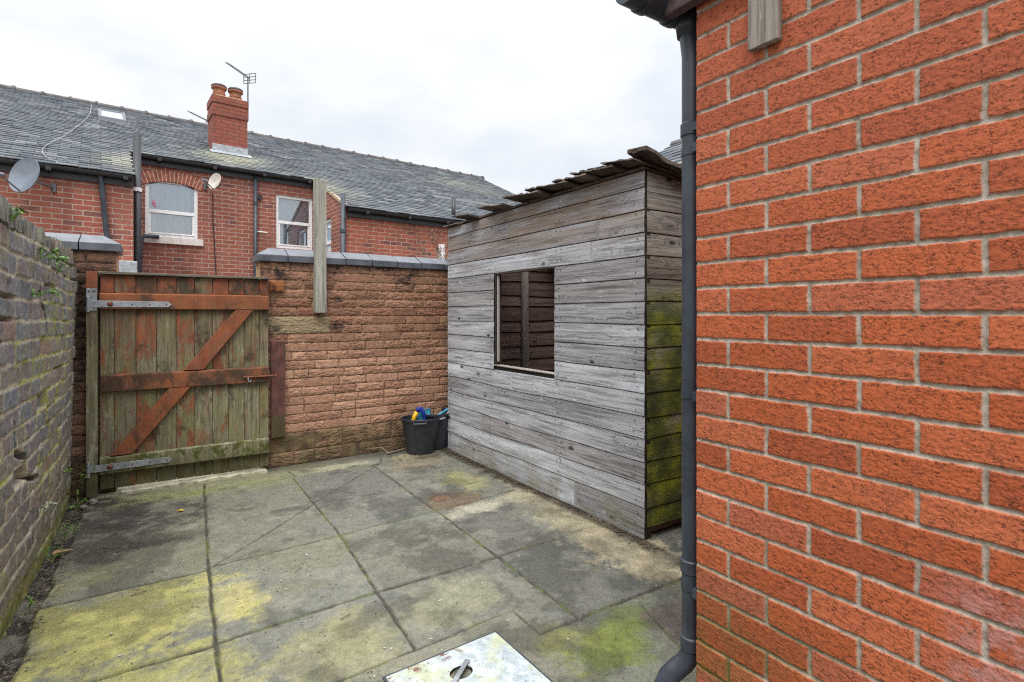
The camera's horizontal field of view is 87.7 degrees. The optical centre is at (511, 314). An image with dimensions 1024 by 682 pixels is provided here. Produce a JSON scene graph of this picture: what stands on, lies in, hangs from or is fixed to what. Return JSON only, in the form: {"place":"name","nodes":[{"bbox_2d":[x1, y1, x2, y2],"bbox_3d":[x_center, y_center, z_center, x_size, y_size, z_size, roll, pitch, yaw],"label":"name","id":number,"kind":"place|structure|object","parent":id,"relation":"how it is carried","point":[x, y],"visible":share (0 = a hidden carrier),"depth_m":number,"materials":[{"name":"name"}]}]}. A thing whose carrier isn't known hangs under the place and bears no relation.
{"place":"outdoors","nodes":[
{"label":"outdoors","id":0,"kind":"place"},
{"bbox_2d":[118,469,244,488],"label":"ground","id":1,"kind":"structure","parent":0,"point":[160,481],"depth_m":4.15,"materials":[{"name":"concrete"}]},
{"bbox_2d":[0,194,77,640],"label":"brick wall","id":2,"kind":"structure","parent":1,"relation":"on","point":[37,346],"depth_m":2.41,"materials":[{"name":"grey brick"}]},
{"bbox_2d":[9,206,28,220],"bbox_3d":[-1.868,-0.383,2.010,0.074,0.067,0.065,0,0,-13],"label":"weed","id":3,"kind":"object","parent":2,"relation":"on","point":[17,212],"visible":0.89,"depth_m":2.00,"materials":[{"name":"green plant"}]},
{"bbox_2d":[31,287,62,297],"bbox_3d":[-2.093,-0.100,2.388,0.055,0.052,0.141,0,0,1],"label":"weed","id":4,"kind":"object","parent":2,"relation":"attached to","point":[40,293],"visible":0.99,"depth_m":2.39,"materials":[{"name":"green plant"}]},
{"bbox_2d":[39,501,57,511],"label":"weed","id":5,"kind":"object","parent":2,"relation":"attached to","point":[45,507],"visible":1,"depth_m":2.58,"materials":[{"name":"green plant"}]},
{"bbox_2d":[38,247,68,262],"bbox_3d":[-2.118,-0.278,2.463,0.122,0.069,0.130,0,0,-34],"label":"weed","id":6,"kind":"object","parent":2,"relation":"attached to","point":[55,251],"visible":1,"depth_m":2.44,"materials":[{"name":"green plant"}]},
{"bbox_2d":[45,254,67,266],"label":"weed","id":7,"kind":"object","parent":2,"relation":"attached to","point":[54,256],"visible":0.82,"depth_m":2.59,"materials":[{"name":"green plant"}]},
{"bbox_2d":[55,261,73,273],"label":"weed","id":8,"kind":"object","parent":2,"relation":"attached to","point":[59,270],"visible":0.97,"depth_m":2.77,"materials":[{"name":"green plant"}]},
{"bbox_2d":[78,465,97,481],"bbox_3d":[-2.777,1.042,3.491,0.071,0.118,0.110,0,0,43],"label":"weed","id":9,"kind":"object","parent":2,"relation":"attached to","point":[81,475],"visible":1,"depth_m":3.48,"materials":[{"name":"green plant"}]},
{"bbox_2d":[45,232,122,500],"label":"stone wall","id":10,"kind":"structure","parent":1,"relation":"on","point":[97,253],"depth_m":3.67,"materials":[{"name":"brick"}]},
{"bbox_2d":[86,271,276,497],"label":"gate","id":11,"kind":"structure","parent":10,"relation":"attached to","point":[184,375],"depth_m":3.91,"materials":[{"name":"wood"}]},
{"bbox_2d":[0,83,520,294],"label":"terraced house","id":12,"kind":"structure","parent":1,"relation":"on","point":[130,181],"depth_m":10.09,"materials":[{"name":"red brick"}]},
{"bbox_2d":[0,158,56,192],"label":"satellite dish","id":13,"kind":"object","parent":12,"relation":"attached to","point":[24,174],"visible":1,"depth_m":6.97,"materials":[{"name":"grey paint"}]},
{"bbox_2d":[42,105,91,162],"bbox_3d":[-7.753,-3.314,9.389,0.245,2.519,5.325,0,0,-34],"label":"cable","id":14,"kind":"object","parent":12,"relation":"on","point":[62,136],"visible":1,"depth_m":8.41,"materials":[{"name":"white plastic"}]},
{"bbox_2d":[141,170,205,245],"bbox_3d":[-6.114,-1.907,9.575,1.083,1.315,0.272,0,0,-38],"label":"window","id":15,"kind":"structure","parent":12,"relation":"in","point":[171,197],"depth_m":9.59,"materials":[{"name":"white plastic"}]},
{"bbox_2d":[202,173,220,189],"bbox_3d":[-5.477,-2.413,9.677,0.305,0.310,0.490,0,0,-34],"label":"satellite dish","id":16,"kind":"object","parent":12,"relation":"attached to","point":[214,181],"visible":1,"depth_m":9.67,"materials":[{"name":"beige paint"}]},
{"bbox_2d":[212,193,215,274],"bbox_3d":[-5.524,-1.250,9.906,0.025,2.001,0.095,0,0,45],"label":"cable","id":17,"kind":"object","parent":12,"relation":"attached to","point":[213,233],"visible":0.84,"depth_m":9.89,"materials":[{"name":"black plastic"}]},
{"bbox_2d":[225,62,255,120],"bbox_3d":[-5.704,-4.669,11.105,0.295,1.038,0.758,0,0,9],"label":"tv aerial","id":18,"kind":"object","parent":12,"relation":"attached to","point":[241,73],"visible":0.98,"depth_m":11.41,"materials":[{"name":"metal"}]},
{"bbox_2d":[276,195,311,249],"bbox_3d":[-4.472,-1.860,10.889,0.717,1.060,0.179,0,0,-38],"label":"window","id":19,"kind":"structure","parent":12,"relation":"in","point":[293,214],"depth_m":10.93,"materials":[{"name":"white plastic"}]},
{"bbox_2d":[326,218,330,251],"bbox_3d":[-3.602,-1.310,10.515,0.090,1.120,0.600,0,0,-38],"label":"window","id":20,"kind":"structure","parent":12,"relation":"in","point":[328,222],"depth_m":10.52,"materials":[{"name":"white plastic"}]},
{"bbox_2d":[251,248,449,468],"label":"stone wall","id":21,"kind":"structure","parent":1,"relation":"on","point":[366,361],"depth_m":4.71,"materials":[{"name":"brown brick"}]},
{"bbox_2d":[269,281,283,290],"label":"keeper block","id":22,"kind":"structure","parent":21,"relation":"attached to","point":[276,285],"depth_m":4.32,"materials":[{"name":"wood"}]},
{"bbox_2d":[270,341,284,437],"bbox_3d":[-1.907,0.606,4.335,0.102,0.779,0.052,0,0,-34],"label":"timber strip","id":23,"kind":"object","parent":21,"relation":"attached to","point":[277,391],"visible":1,"depth_m":4.32,"materials":[{"name":"red paint"}]},
{"bbox_2d":[313,178,325,312],"bbox_3d":[-1.624,-0.579,4.505,0.090,1.131,0.082,0,0,-34],"label":"timber post","id":24,"kind":"object","parent":21,"relation":"attached to","point":[319,245],"visible":1,"depth_m":4.47,"materials":[{"name":"grey wood"}]},
{"bbox_2d":[400,228,447,260],"bbox_3d":[-0.801,0.158,5.538,0.554,2.184,0.575,0,0,11],"label":"dry shrub","id":25,"kind":"object","parent":1,"relation":"on","point":[437,248],"visible":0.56,"depth_m":5.44,"materials":[{"name":"brown plant"}]},
{"bbox_2d":[132,566,398,638],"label":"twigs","id":26,"kind":"object","parent":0,"point":[199,606],"visible":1,"depth_m":2.27,"materials":[{"name":"brown wood"}]},
{"bbox_2d":[0,0,681,193],"label":"sky","id":27,"kind":"structure","parent":0,"point":[518,95],"materials":[{"name":"white"}]},
{"bbox_2d":[0,449,695,681],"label":"paving","id":28,"kind":"structure","parent":0,"point":[369,628],"depth_m":2.48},
{"bbox_2d":[26,595,35,607],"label":"weed","id":29,"kind":"object","parent":28,"relation":"on","point":[31,601],"visible":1,"depth_m":2.24,"materials":[{"name":"green plant"}]},
{"bbox_2d":[41,544,70,562],"bbox_3d":[-2.268,1.177,2.652,0.129,0.107,0.114,0,0,31],"label":"weed","id":30,"kind":"object","parent":28,"relation":"on","point":[54,554],"visible":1,"depth_m":2.64,"materials":[{"name":"green plant"}]},
{"bbox_2d":[53,549,71,553],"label":"fallen leaf","id":31,"kind":"object","parent":28,"relation":"on","point":[56,551],"visible":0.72,"depth_m":2.78,"materials":[{"name":"brown plant"}]},
{"bbox_2d":[56,524,78,537],"bbox_3d":[-2.450,1.192,2.945,0.098,0.078,0.079,0,0,-11],"label":"weed","id":32,"kind":"object","parent":28,"relation":"on","point":[64,534],"visible":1,"depth_m":2.93,"materials":[{"name":"green plant"}]},
{"bbox_2d":[70,490,87,510],"bbox_3d":[-2.698,1.162,3.297,0.118,0.118,0.091,0,0,21],"label":"weed","id":33,"kind":"object","parent":28,"relation":"on","point":[76,505],"visible":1,"depth_m":3.31,"materials":[{"name":"green plant"}]},
{"bbox_2d":[79,504,86,509],"bbox_3d":[-2.756,1.239,3.427,0.043,0.030,0.034,0,0,-34],"label":"stone","id":34,"kind":"object","parent":28,"relation":"on","point":[83,506],"visible":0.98,"depth_m":3.42,"materials":[{"name":"grey stone"}]},
{"bbox_2d":[88,498,97,504],"bbox_3d":[-2.768,1.234,3.516,0.063,0.040,0.043,0,0,11],"label":"stone","id":35,"kind":"object","parent":28,"relation":"on","point":[93,501],"visible":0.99,"depth_m":3.50,"materials":[{"name":"grey stone"}]},
{"bbox_2d":[121,467,266,494],"bbox_3d":[-2.353,1.256,3.998,0.935,0.049,0.136,0,0,-34],"label":"threshold","id":36,"kind":"object","parent":28,"relation":"on","point":[204,479],"visible":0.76,"depth_m":3.95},
{"bbox_2d":[0,447,679,681],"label":"leaf litter","id":37,"kind":"object","parent":28,"relation":"on","point":[47,589],"visible":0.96,"depth_m":2.78,"materials":[{"name":"brown plant"}]},
{"bbox_2d":[372,447,405,454],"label":"dead branch","id":38,"kind":"object","parent":28,"relation":"on","point":[387,452],"visible":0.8,"depth_m":4.76,"materials":[{"name":"brown wood"}]},
{"bbox_2d":[400,414,439,454],"bbox_3d":[-0.826,1.088,4.795,0.358,0.324,0.301,0,0,-9],"label":"plastic tub","id":39,"kind":"object","parent":28,"relation":"on","point":[420,437],"visible":0.87,"depth_m":4.71,"materials":[{"name":"black plastic"}]},
{"bbox_2d":[411,407,425,419],"bbox_3d":[-0.848,0.977,4.799,0.159,0.286,0.048,0,0,-34],"label":"hand tool","id":40,"kind":"object","parent":39,"relation":"in","point":[417,411],"visible":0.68,"depth_m":4.79,"materials":[{"name":"plastic"}]},
{"bbox_2d":[417,408,430,419],"bbox_3d":[-0.810,0.929,4.909,0.132,0.114,0.080,-4,-11,-9],"label":"plastic tray","id":41,"kind":"object","parent":39,"relation":"in","point":[420,417],"visible":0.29,"depth_m":4.88,"materials":[{"name":"plastic"}]},
{"bbox_2d":[426,408,449,449],"bbox_3d":[-0.680,1.079,5.000,0.318,0.342,0.378,0,0,26],"label":"plastic tub","id":42,"kind":"object","parent":28,"relation":"on","point":[441,441],"visible":0.42,"depth_m":4.89,"materials":[{"name":"black plastic"}]},
{"bbox_2d":[382,631,552,681],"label":"manhole cover","id":43,"kind":"object","parent":28,"relation":"on","point":[495,656],"visible":1,"depth_m":1.88,"materials":[{"name":"grey metal"}]},
{"bbox_2d":[443,145,681,540],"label":"garden shed","id":44,"kind":"structure","parent":28,"relation":"on","point":[565,341],"depth_m":3.38,"materials":[{"name":"wood"}]},
{"bbox_2d":[494,266,555,374],"bbox_3d":[0.095,0.039,3.941,0.061,0.738,0.788,0,0,-34],"label":"window","id":45,"kind":"structure","parent":44,"relation":"in","point":[497,275],"depth_m":4.23,"materials":[{"name":"grey wood"}]},
{"bbox_2d":[676,540,681,549],"bbox_3d":[0.937,1.249,2.854,0.120,0.062,0.156,0,0,-34],"label":"stone","id":46,"kind":"object","parent":28,"relation":"on","point":[679,543],"visible":0.23,"depth_m":2.86,"materials":[{"name":"grey stone"}]},
{"bbox_2d":[616,0,1023,681],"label":"brick house","id":47,"kind":"structure","parent":28,"relation":"on","point":[860,340],"depth_m":1.23,"materials":[{"name":"red brick"}]},
{"bbox_2d":[654,7,696,681],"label":"downpipe","id":48,"kind":"object","parent":47,"relation":"attached to","point":[680,665],"visible":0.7,"depth_m":1.66,"materials":[{"name":"grey plastic"}]},
{"bbox_2d":[748,0,781,52],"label":"plank","id":49,"kind":"object","parent":47,"relation":"attached to","point":[764,23],"visible":1,"depth_m":1.39,"materials":[{"name":"grey wood"}]},
{"bbox_2d":[659,139,681,164],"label":"corrugated roof","id":50,"kind":"structure","parent":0,"point":[672,152],"depth_m":6.72,"materials":[{"name":"grey metal"}]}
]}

